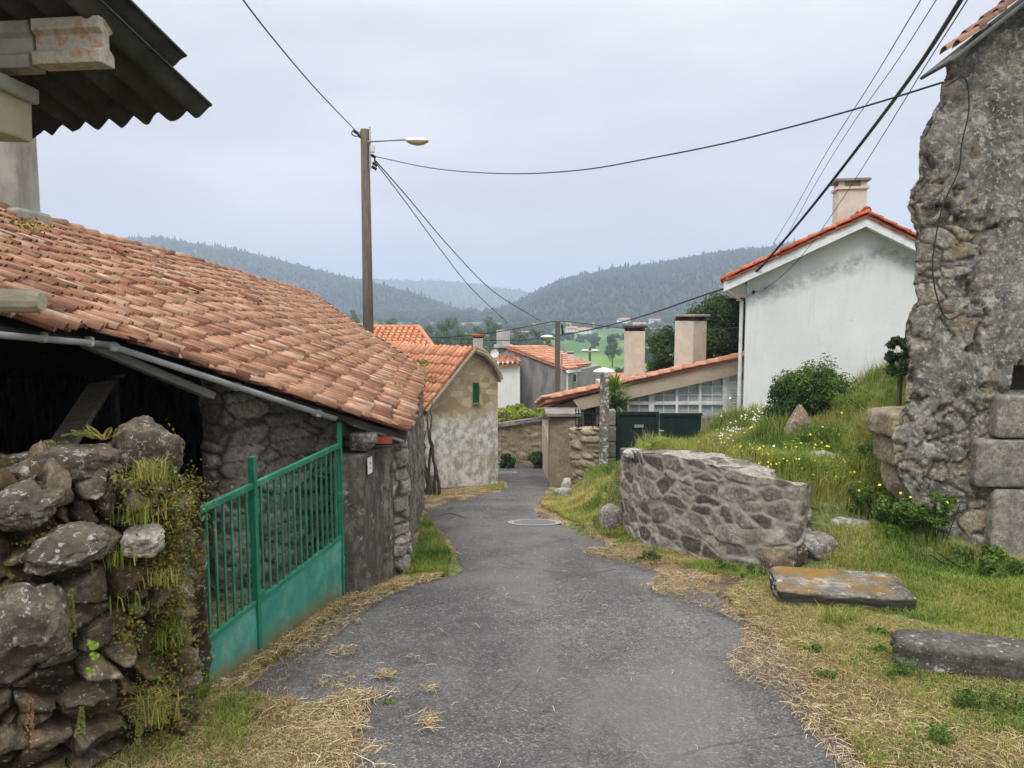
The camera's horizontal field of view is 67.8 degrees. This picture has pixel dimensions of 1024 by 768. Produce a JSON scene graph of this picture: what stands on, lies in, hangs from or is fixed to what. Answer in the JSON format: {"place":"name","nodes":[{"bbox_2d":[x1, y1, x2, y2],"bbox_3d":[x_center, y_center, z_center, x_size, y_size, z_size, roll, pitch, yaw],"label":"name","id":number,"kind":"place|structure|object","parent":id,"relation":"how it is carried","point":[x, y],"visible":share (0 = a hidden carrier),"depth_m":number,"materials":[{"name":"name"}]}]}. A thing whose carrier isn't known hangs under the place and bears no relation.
{"place":"outdoors","nodes":[
{"label":"outdoors","id":0,"kind":"place"},
{"bbox_2d":[152,242,438,308],"bbox_3d":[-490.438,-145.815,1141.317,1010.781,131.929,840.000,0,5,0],"label":"hill","id":1,"kind":"structure","parent":0,"point":[304,280],"depth_m":944.26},
{"bbox_2d":[122,234,464,311],"bbox_3d":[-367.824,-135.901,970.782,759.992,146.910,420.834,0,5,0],"label":"forest","id":2,"kind":"object","parent":1,"relation":"on","point":[352,284],"visible":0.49,"depth_m":957.96,"materials":[{"name":"plant"}]},
{"bbox_2d":[375,282,524,310],"bbox_3d":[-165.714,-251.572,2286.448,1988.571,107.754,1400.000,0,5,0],"label":"hill","id":3,"kind":"structure","parent":0,"point":[466,293],"depth_m":1932.45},
{"bbox_2d":[358,278,533,311],"bbox_3d":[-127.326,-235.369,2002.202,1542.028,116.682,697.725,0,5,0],"label":"forest","id":4,"kind":"object","parent":3,"relation":"on","point":[441,284],"visible":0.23,"depth_m":2000.44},
{"bbox_2d":[36,0,1016,291],"label":"sky","id":5,"kind":"structure","parent":0,"point":[271,167],"materials":[{"name":"grey"}]},
{"bbox_2d":[45,321,1023,767],"bbox_3d":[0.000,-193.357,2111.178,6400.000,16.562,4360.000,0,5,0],"label":"ground","id":6,"kind":"structure","parent":0,"point":[824,515],"depth_m":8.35,"materials":[{"name":"plant"}]},
{"bbox_2d":[0,0,211,142],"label":"granary","id":7,"kind":"structure","parent":6,"relation":"on","point":[73,65],"depth_m":3.48,"materials":[{"name":"concrete"}]},
{"bbox_2d":[0,439,212,767],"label":"dry stone wall","id":8,"kind":"structure","parent":6,"relation":"on","point":[61,687],"depth_m":3.72,"materials":[{"name":"stone"}]},
{"bbox_2d":[22,698,34,750],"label":"pennywort","id":9,"kind":"object","parent":8,"relation":"on","point":[30,707],"visible":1,"depth_m":3.25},
{"bbox_2d":[0,476,65,531],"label":"boulder","id":10,"kind":"object","parent":8,"relation":"on","point":[28,504],"visible":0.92,"depth_m":3.38,"materials":[{"name":"stone"}]},
{"bbox_2d":[0,582,70,666],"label":"boulder","id":11,"kind":"object","parent":8,"relation":"on","point":[34,624],"visible":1,"depth_m":3.12,"materials":[{"name":"stone"}]},
{"bbox_2d":[5,443,122,485],"bbox_3d":[-2.267,0.431,3.807,0.628,0.251,0.540,0,5,0],"label":"boulder","id":12,"kind":"object","parent":8,"relation":"on","point":[81,461],"visible":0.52,"depth_m":3.65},
{"bbox_2d":[23,521,113,576],"bbox_3d":[-1.976,0.724,3.389,0.365,0.186,0.318,0,5,0],"label":"boulder","id":13,"kind":"object","parent":8,"relation":"on","point":[60,548],"visible":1,"depth_m":3.31,"materials":[{"name":"stone"}]},
{"bbox_2d":[74,706,85,739],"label":"pennywort","id":14,"kind":"object","parent":8,"relation":"on","point":[81,713],"visible":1,"depth_m":3.41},
{"bbox_2d":[66,588,98,674],"bbox_3d":[-1.850,1.062,3.259,0.185,0.351,0.056,3,6,29],"label":"pennywort","id":15,"kind":"object","parent":8,"relation":"on","point":[92,645],"visible":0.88,"depth_m":3.27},
{"bbox_2d":[91,544,139,574],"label":"grass tuft","id":16,"kind":"object","parent":8,"relation":"on","point":[115,564],"visible":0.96,"depth_m":3.53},
{"bbox_2d":[11,464,222,655],"bbox_3d":[-1.941,0.874,3.833,0.940,0.972,0.577,-3,6,-28],"label":"moss","id":17,"kind":"object","parent":8,"relation":"on","point":[153,561],"visible":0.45,"depth_m":3.81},
{"bbox_2d":[109,586,158,614],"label":"grass tuft","id":18,"kind":"object","parent":8,"relation":"on","point":[128,603],"visible":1,"depth_m":3.58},
{"bbox_2d":[133,707,142,753],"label":"pennywort","id":19,"kind":"object","parent":8,"relation":"on","point":[138,730],"visible":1,"depth_m":3.67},
{"bbox_2d":[110,494,170,526],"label":"grass tuft","id":20,"kind":"object","parent":8,"relation":"on","point":[141,516],"visible":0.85,"depth_m":3.74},
{"bbox_2d":[119,522,164,557],"bbox_3d":[-1.847,0.780,3.810,0.211,0.167,0.197,0,5,0],"label":"boulder","id":21,"kind":"object","parent":8,"relation":"on","point":[145,541],"visible":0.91,"depth_m":3.76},
{"bbox_2d":[117,453,168,484],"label":"grass tuft","id":22,"kind":"object","parent":8,"relation":"on","point":[140,471],"visible":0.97,"depth_m":3.80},
{"bbox_2d":[108,415,184,482],"bbox_3d":[-1.990,0.364,4.101,0.423,0.378,0.368,-3,6,-25],"label":"boulder","id":23,"kind":"object","parent":8,"relation":"on","point":[147,432],"visible":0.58,"depth_m":3.98,"materials":[{"name":"stone"}]},
{"bbox_2d":[122,679,184,728],"bbox_3d":[-1.783,1.577,3.768,0.354,0.209,0.324,0,5,0],"label":"grass tuft","id":24,"kind":"object","parent":8,"relation":"on","point":[161,708],"visible":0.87,"depth_m":3.76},
{"bbox_2d":[136,563,183,590],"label":"grass tuft","id":25,"kind":"object","parent":8,"relation":"on","point":[160,577],"visible":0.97,"depth_m":3.85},
{"bbox_2d":[149,614,197,652],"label":"grass tuft","id":26,"kind":"object","parent":8,"relation":"on","point":[163,637],"visible":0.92,"depth_m":3.92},
{"bbox_2d":[79,367,270,758],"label":"creeping weeds","id":27,"kind":"object","parent":8,"relation":"on","point":[168,546],"visible":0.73,"depth_m":3.92,"materials":[{"name":"plant"}]},
{"bbox_2d":[200,422,344,686],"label":"metal gate","id":28,"kind":"structure","parent":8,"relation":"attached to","point":[310,586],"depth_m":5.53,"materials":[{"name":"metal"}]},
{"bbox_2d":[188,666,224,701],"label":"grass tuft","id":29,"kind":"object","parent":6,"relation":"on","point":[203,692],"visible":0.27,"depth_m":4.39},
{"bbox_2d":[0,137,439,603],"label":"barn","id":30,"kind":"structure","parent":6,"relation":"on","point":[273,375],"depth_m":7.62,"materials":[{"name":"tile"}]},
{"bbox_2d":[0,289,46,312],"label":"wooden pole","id":31,"kind":"object","parent":30,"relation":"attached to","point":[22,301],"visible":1,"depth_m":3.39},
{"bbox_2d":[50,380,114,446],"bbox_3d":[-3.508,0.298,6.156,0.224,0.577,1.044,-1,5,-7],"label":"plank","id":32,"kind":"object","parent":30,"relation":"in","point":[86,407],"visible":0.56,"depth_m":6.22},
{"bbox_2d":[333,441,395,593],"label":"gate pillar","id":33,"kind":"structure","parent":6,"relation":"on","point":[363,503],"depth_m":7.02,"materials":[{"name":"stone"}]},
{"bbox_2d":[349,431,377,450],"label":"stone","id":34,"kind":"object","parent":33,"relation":"on","point":[363,440],"visible":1,"depth_m":6.97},
{"bbox_2d":[351,127,428,333],"bbox_3d":[-2.958,-1.641,18.858,1.902,9.212,0.318,1,5,7],"label":"street lamp pole","id":35,"kind":"object","parent":6,"relation":"on","point":[367,148],"visible":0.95,"depth_m":18.60,"materials":[{"name":"wood"}]},
{"bbox_2d":[243,0,360,135],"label":"overhead cable","id":36,"kind":"object","parent":35,"relation":"attached to","point":[249,8],"visible":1,"depth_m":11.65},
{"bbox_2d":[374,160,504,320],"bbox_3d":[-1.867,-4.001,25.257,0.241,4.167,13.390,1,6,14],"label":"overhead cable","id":37,"kind":"object","parent":35,"relation":"attached to","point":[432,238],"visible":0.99,"depth_m":22.85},
{"bbox_2d":[374,159,539,320],"bbox_3d":[-1.288,-4.109,25.798,0.491,4.127,14.738,2,6,18],"label":"overhead cable","id":38,"kind":"object","parent":35,"relation":"attached to","point":[443,239],"visible":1,"depth_m":23.50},
{"bbox_2d":[375,81,943,173],"bbox_3d":[0.793,-4.345,13.380,0.647,1.435,13.406,-4,7,-35],"label":"overhead cable","id":39,"kind":"object","parent":35,"relation":"attached to","point":[916,90],"visible":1,"depth_m":10.66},
{"bbox_2d":[362,325,433,344],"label":"orange roofed house","id":40,"kind":"structure","parent":6,"relation":"on","point":[415,334],"depth_m":26.15,"materials":[{"name":"tile"}]},
{"bbox_2d":[424,402,440,494],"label":"climbing vine","id":41,"kind":"object","parent":6,"relation":"on","point":[428,490],"visible":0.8,"depth_m":17.29,"materials":[{"name":"brown plant"}]},
{"bbox_2d":[435,317,451,345],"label":"valley tree","id":42,"kind":"object","parent":6,"relation":"on","point":[445,326],"visible":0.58,"depth_m":188.82,"materials":[{"name":"green plant"}]},
{"bbox_2d":[385,334,503,487],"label":"stone house","id":43,"kind":"structure","parent":6,"relation":"on","point":[462,395],"depth_m":19.60,"materials":[{"name":"stone"}]},
{"bbox_2d":[454,329,471,346],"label":"valley tree","id":44,"kind":"object","parent":6,"relation":"on","point":[463,340],"visible":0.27,"depth_m":168.58,"materials":[{"name":"green plant"}]},
{"bbox_2d":[484,317,501,353],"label":"valley tree","id":45,"kind":"object","parent":6,"relation":"on","point":[493,328],"visible":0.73,"depth_m":198.88,"materials":[{"name":"green plant"}]},
{"bbox_2d":[494,330,512,355],"bbox_3d":[-0.423,0.520,37.217,0.900,6.307,0.900,0,5,0],"label":"chimney","id":46,"kind":"object","parent":6,"relation":"on","point":[502,345],"visible":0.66,"depth_m":36.69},
{"bbox_2d":[498,453,516,468],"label":"bush","id":47,"kind":"object","parent":6,"relation":"on","point":[508,461],"visible":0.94,"depth_m":25.45,"materials":[{"name":"green plant"}]},
{"bbox_2d":[495,354,520,407],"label":"white outbuilding","id":48,"kind":"structure","parent":6,"relation":"on","point":[509,387],"depth_m":33.51,"materials":[{"name":"paint"}]},
{"bbox_2d":[510,328,528,344],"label":"valley tree","id":49,"kind":"object","parent":6,"relation":"on","point":[519,334],"visible":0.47,"depth_m":188.95,"materials":[{"name":"green plant"}]},
{"bbox_2d":[498,403,544,422],"bbox_3d":[0.368,2.420,30.513,3.061,3.196,2.804,2,6,22],"label":"vine trellis","id":50,"kind":"object","parent":6,"relation":"on","point":[517,411],"visible":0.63,"depth_m":29.64,"materials":[{"name":"green plant"}]},
{"bbox_2d":[498,415,547,466],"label":"garden wall","id":51,"kind":"structure","parent":6,"relation":"on","point":[520,440],"depth_m":26.53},
{"bbox_2d":[335,304,715,364],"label":"hedgerows","id":52,"kind":"object","parent":6,"relation":"on","point":[422,315],"visible":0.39,"depth_m":646.13,"materials":[{"name":"plant"}]},
{"bbox_2d":[33,348,1023,767],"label":"dry grass","id":53,"kind":"structure","parent":6,"relation":"on","point":[577,496],"depth_m":6.22,"materials":[{"name":"plant"}]},
{"bbox_2d":[526,451,542,468],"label":"bush","id":54,"kind":"object","parent":6,"relation":"on","point":[537,462],"visible":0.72,"depth_m":25.50,"materials":[{"name":"green plant"}]},
{"bbox_2d":[60,471,1023,767],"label":"straw","id":55,"kind":"object","parent":6,"relation":"on","point":[326,743],"visible":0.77,"depth_m":4.45,"materials":[{"name":"plant"}]},
{"bbox_2d":[502,345,600,409],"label":"grey house","id":56,"kind":"structure","parent":6,"relation":"on","point":[537,373],"depth_m":35.21,"materials":[{"name":"paint"}]},
{"bbox_2d":[541,321,563,392],"bbox_3d":[1.629,0.311,31.120,0.934,5.759,0.300,0,5,0],"label":"utility pole","id":57,"kind":"object","parent":6,"relation":"on","point":[557,356],"visible":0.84,"depth_m":30.93,"materials":[{"name":"metal"}]},
{"bbox_2d":[447,288,723,340],"bbox_3d":[1.573,-2.309,28.824,2.645,1.956,24.729,-2,6,-21],"label":"overhead cable","id":58,"kind":"object","parent":57,"relation":"attached to","point":[614,323],"visible":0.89,"depth_m":25.89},
{"bbox_2d":[544,406,582,485],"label":"house pier","id":59,"kind":"structure","parent":6,"relation":"on","point":[562,420],"depth_m":19.78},
{"bbox_2d":[569,426,598,486],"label":"stone wall","id":60,"kind":"structure","parent":6,"relation":"on","point":[584,449],"depth_m":18.59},
{"bbox_2d":[575,408,599,427],"bbox_3d":[1.851,0.913,18.771,0.049,0.545,0.995,-3,6,-31],"label":"iron railing","id":61,"kind":"object","parent":60,"relation":"on","point":[587,413],"visible":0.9,"depth_m":18.79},
{"bbox_2d":[599,372,608,466],"bbox_3d":[2.119,0.980,17.572,0.208,2.524,0.210,0,5,0],"label":"stone post","id":62,"kind":"object","parent":6,"relation":"on","point":[604,421],"visible":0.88,"depth_m":17.46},
{"bbox_2d":[599,503,622,530],"bbox_3d":[1.471,1.942,10.993,0.426,0.446,0.388,-2,6,-22],"label":"boulder","id":63,"kind":"object","parent":6,"relation":"on","point":[610,515],"visible":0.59,"depth_m":10.81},
{"bbox_2d":[608,408,615,461],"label":"gate pier","id":64,"kind":"structure","parent":6,"relation":"on","point":[612,433],"depth_m":18.61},
{"bbox_2d":[604,335,621,366],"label":"valley tree","id":65,"kind":"object","parent":6,"relation":"on","point":[612,343],"visible":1,"depth_m":209.46,"materials":[{"name":"green plant"}]},
{"bbox_2d":[599,390,631,445],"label":"yucca","id":66,"kind":"object","parent":6,"relation":"on","point":[617,400],"visible":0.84,"depth_m":18.95,"materials":[{"name":"green plant"}]},
{"bbox_2d":[596,373,637,408],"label":"yucca","id":67,"kind":"object","parent":6,"relation":"on","point":[615,383],"visible":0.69,"depth_m":19.26,"materials":[{"name":"green plant"}]},
{"bbox_2d":[535,314,743,480],"bbox_3d":[3.764,0.438,23.910,5.960,5.244,6.782,0,5,0],"label":"glazed bungalow","id":68,"kind":"object","parent":6,"relation":"on","point":[693,380],"visible":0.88,"depth_m":20.97,"materials":[{"name":"paint"}]},
{"bbox_2d":[627,377,726,412],"bbox_3d":[4.551,0.969,20.986,2.786,2.499,0.100,0,5,0],"label":"window frame","id":69,"kind":"structure","parent":68,"relation":"in","point":[650,402],"depth_m":20.90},
{"bbox_2d":[727,373,743,410],"bbox_3d":[6.288,0.857,21.023,0.871,2.723,0.167,0,5,0],"label":"door","id":70,"kind":"structure","parent":68,"relation":"in","point":[732,381],"depth_m":20.93,"materials":[{"name":"white glass"}]},
{"bbox_2d":[645,324,670,372],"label":"valley tree","id":71,"kind":"object","parent":6,"relation":"on","point":[648,356],"visible":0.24,"depth_m":159.50,"materials":[{"name":"green plant"}]},
{"bbox_2d":[616,411,702,460],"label":"metal gate","id":72,"kind":"structure","parent":6,"relation":"on","point":[675,425],"depth_m":18.66,"materials":[{"name":"metal"}]},
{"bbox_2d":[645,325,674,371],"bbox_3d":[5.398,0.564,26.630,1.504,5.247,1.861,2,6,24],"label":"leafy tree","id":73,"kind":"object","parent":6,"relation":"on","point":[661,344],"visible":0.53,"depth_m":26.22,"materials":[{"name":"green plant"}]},
{"bbox_2d":[649,439,741,457],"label":"grass tuft","id":74,"kind":"object","parent":6,"relation":"on","point":[693,448],"visible":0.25,"depth_m":10.32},
{"bbox_2d":[701,413,716,433],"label":"gate pier","id":75,"kind":"structure","parent":6,"relation":"on","point":[706,418],"depth_m":18.58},
{"bbox_2d":[673,291,745,358],"bbox_3d":[7.048,0.033,25.514,3.309,6.274,3.116,0,5,0],"label":"leafy tree","id":76,"kind":"object","parent":6,"relation":"on","point":[723,314],"visible":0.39,"depth_m":24.61,"materials":[{"name":"green plant"}]},
{"bbox_2d":[619,447,812,568],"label":"retaining wall","id":77,"kind":"structure","parent":6,"relation":"on","point":[699,504],"depth_m":8.68,"materials":[{"name":"stone"}]},
{"bbox_2d":[628,436,711,450],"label":"grass tuft","id":78,"kind":"object","parent":77,"relation":"on","point":[660,447],"visible":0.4,"depth_m":10.59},
{"bbox_2d":[727,397,768,430],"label":"weed clump","id":79,"kind":"object","parent":6,"relation":"on","point":[745,422],"visible":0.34,"depth_m":14.64,"materials":[{"name":"green plant"}]},
{"bbox_2d":[760,548,793,569],"bbox_3d":[2.797,1.924,8.056,0.328,0.370,0.266,-2,6,-23],"label":"boulder","id":80,"kind":"object","parent":6,"relation":"on","point":[770,559],"visible":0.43,"depth_m":7.97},
{"bbox_2d":[782,405,810,440],"bbox_3d":[4.468,0.686,11.846,0.543,0.741,0.332,0,5,0],"label":"standing stone","id":81,"kind":"object","parent":6,"relation":"on","point":[800,415],"visible":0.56,"depth_m":11.75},
{"bbox_2d":[794,543,807,566],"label":"boulder","id":82,"kind":"object","parent":6,"relation":"on","point":[801,560],"visible":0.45,"depth_m":8.12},
{"bbox_2d":[778,433,829,454],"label":"weed clump","id":83,"kind":"object","parent":6,"relation":"on","point":[807,448],"visible":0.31,"depth_m":10.80,"materials":[{"name":"green plant"}]},
{"bbox_2d":[762,352,864,421],"bbox_3d":[4.965,0.516,12.688,1.522,2.096,1.226,0,5,0],"label":"ivy mound","id":84,"kind":"object","parent":6,"relation":"on","point":[792,391],"visible":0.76,"depth_m":12.39,"materials":[{"name":"green plant"}]},
{"bbox_2d":[720,177,917,410],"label":"white house","id":85,"kind":"structure","parent":6,"relation":"on","point":[842,289],"depth_m":16.44,"materials":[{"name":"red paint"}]},
{"bbox_2d":[755,0,962,271],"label":"overhead cable","id":86,"kind":"object","parent":85,"relation":"attached to","point":[958,3],"visible":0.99,"depth_m":9.55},
{"bbox_2d":[755,0,967,291],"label":"overhead cable","id":87,"kind":"object","parent":85,"relation":"attached to","point":[889,124],"visible":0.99,"depth_m":9.24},
{"bbox_2d":[803,531,839,560],"bbox_3d":[3.337,1.796,8.317,0.400,0.346,0.348,-2,6,-17],"label":"boulder","id":88,"kind":"object","parent":6,"relation":"on","point":[817,543],"visible":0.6,"depth_m":8.18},
{"bbox_2d":[797,412,851,446],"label":"weed clump","id":89,"kind":"object","parent":6,"relation":"on","point":[818,428],"visible":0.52,"depth_m":11.07,"materials":[{"name":"green plant"}]},
{"bbox_2d":[807,600,861,628],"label":"grass tuft","id":90,"kind":"object","parent":6,"relation":"on","point":[829,614],"visible":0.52,"depth_m":5.95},
{"bbox_2d":[768,566,915,611],"bbox_3d":[2.866,1.821,6.686,1.124,0.205,0.672,1,6,12],"label":"stone slab","id":91,"kind":"object","parent":6,"relation":"on","point":[802,586],"depth_m":6.50,"materials":[{"name":"stone"}]},
{"bbox_2d":[831,516,869,527],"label":"boulder","id":92,"kind":"object","parent":6,"relation":"on","point":[854,520],"visible":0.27,"depth_m":8.76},
{"bbox_2d":[825,385,892,416],"bbox_3d":[5.464,0.304,11.883,1.071,0.635,0.787,0,5,0],"label":"weed clump","id":93,"kind":"object","parent":6,"relation":"on","point":[842,402],"visible":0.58,"depth_m":11.86,"materials":[{"name":"green plant"}]},
{"bbox_2d":[841,439,878,469],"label":"weed clump","id":94,"kind":"object","parent":6,"relation":"on","point":[864,448],"visible":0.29,"depth_m":9.87,"materials":[{"name":"green plant"}]},
{"bbox_2d":[846,485,898,519],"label":"weed clump","id":95,"kind":"object","parent":6,"relation":"on","point":[862,496],"visible":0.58,"depth_m":8.94,"materials":[{"name":"green plant"}]},
{"bbox_2d":[882,376,905,405],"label":"fennel clump","id":96,"kind":"object","parent":6,"relation":"on","point":[891,394],"visible":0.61,"depth_m":9.69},
{"bbox_2d":[867,484,933,538],"bbox_3d":[4.359,1.471,8.498,0.746,0.708,0.574,0,5,0],"label":"weed clump","id":97,"kind":"object","parent":6,"relation":"on","point":[883,512],"visible":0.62,"depth_m":8.39,"materials":[{"name":"green plant"}]},
{"bbox_2d":[880,656,922,680],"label":"weed","id":98,"kind":"object","parent":6,"relation":"on","point":[893,669],"visible":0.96,"depth_m":4.83,"materials":[{"name":"green plant"}]},
{"bbox_2d":[906,491,959,544],"bbox_3d":[4.510,1.458,8.174,0.552,0.645,0.373,2,6,18],"label":"weed clump","id":99,"kind":"object","parent":6,"relation":"on","point":[947,503],"visible":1,"depth_m":8.14,"materials":[{"name":"green plant"}]},
{"bbox_2d":[926,721,957,748],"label":"weed","id":100,"kind":"object","parent":6,"relation":"on","point":[942,735],"visible":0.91,"depth_m":3.96,"materials":[{"name":"green plant"}]},
{"bbox_2d":[866,0,1023,557],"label":"ruined house","id":101,"kind":"structure","parent":6,"relation":"on","point":[954,426],"depth_m":8.19,"materials":[{"name":"stone"}]},
{"bbox_2d":[882,335,908,405],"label":"ivy bush","id":102,"kind":"object","parent":101,"relation":"on","point":[900,370],"visible":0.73,"depth_m":9.41,"materials":[{"name":"green plant"}]},
{"bbox_2d":[932,76,969,319],"bbox_3d":[4.597,-1.920,7.950,0.391,2.494,0.089,-1,6,-12],"label":"hanging cable","id":103,"kind":"object","parent":101,"relation":"hanging from","point":[948,194],"visible":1,"depth_m":7.94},
{"bbox_2d":[889,629,1023,683],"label":"stone slab","id":104,"kind":"object","parent":6,"relation":"on","point":[973,654],"depth_m":4.91,"materials":[{"name":"stone"}]},
{"bbox_2d":[929,543,1009,571],"bbox_3d":[4.771,1.847,7.975,0.741,0.384,0.524,3,6,25],"label":"weed clump","id":105,"kind":"object","parent":6,"relation":"on","point":[989,550],"visible":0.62,"depth_m":7.92,"materials":[{"name":"green plant"}]},
{"bbox_2d":[950,680,1003,717],"bbox_3d":[2.669,1.805,4.366,0.270,0.187,0.187,3,6,27],"label":"weed","id":106,"kind":"object","parent":6,"relation":"on","point":[969,695],"visible":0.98,"depth_m":4.36,"materials":[{"name":"green plant"}]},
{"bbox_2d":[975,556,1023,579],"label":"weed clump","id":107,"kind":"object","parent":6,"relation":"on","point":[1013,565],"visible":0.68,"depth_m":7.37,"materials":[{"name":"green plant"}]},
{"bbox_2d":[991,690,1023,716],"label":"weed","id":108,"kind":"object","parent":6,"relation":"on","point":[1007,702],"visible":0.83,"depth_m":4.33,"materials":[{"name":"green plant"}]},
{"bbox_2d":[232,466,865,767],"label":"road","id":109,"kind":"structure","parent":0,"point":[602,730],"depth_m":5.10,"materials":[{"name":"asphalt"}]},
{"bbox_2d":[508,519,560,524],"bbox_3d":[0.367,2.253,12.426,0.880,0.139,0.880,0,5,0],"label":"manhole cover","id":110,"kind":"object","parent":109,"relation":"on","point":[540,522],"visible":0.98,"depth_m":12.38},
{"bbox_2d":[522,253,761,322],"bbox_3d":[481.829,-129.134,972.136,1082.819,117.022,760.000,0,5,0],"label":"hill","id":111,"kind":"structure","parent":0,"point":[646,306],"depth_m":727.41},
{"bbox_2d":[493,232,915,322],"bbox_3d":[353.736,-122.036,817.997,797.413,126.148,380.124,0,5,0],"label":"forest","id":112,"kind":"object","parent":111,"relation":"on","point":[552,292],"visible":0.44,"depth_m":755.89,"materials":[{"name":"plant"}]},
{"bbox_2d":[773,0,920,243],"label":"overhead cable","id":113,"kind":"object","parent":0,"point":[859,100],"visible":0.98,"depth_m":8.93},
{"bbox_2d":[782,0,935,244],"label":"overhead cable","id":114,"kind":"object","parent":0,"point":[870,98],"visible":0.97,"depth_m":9.10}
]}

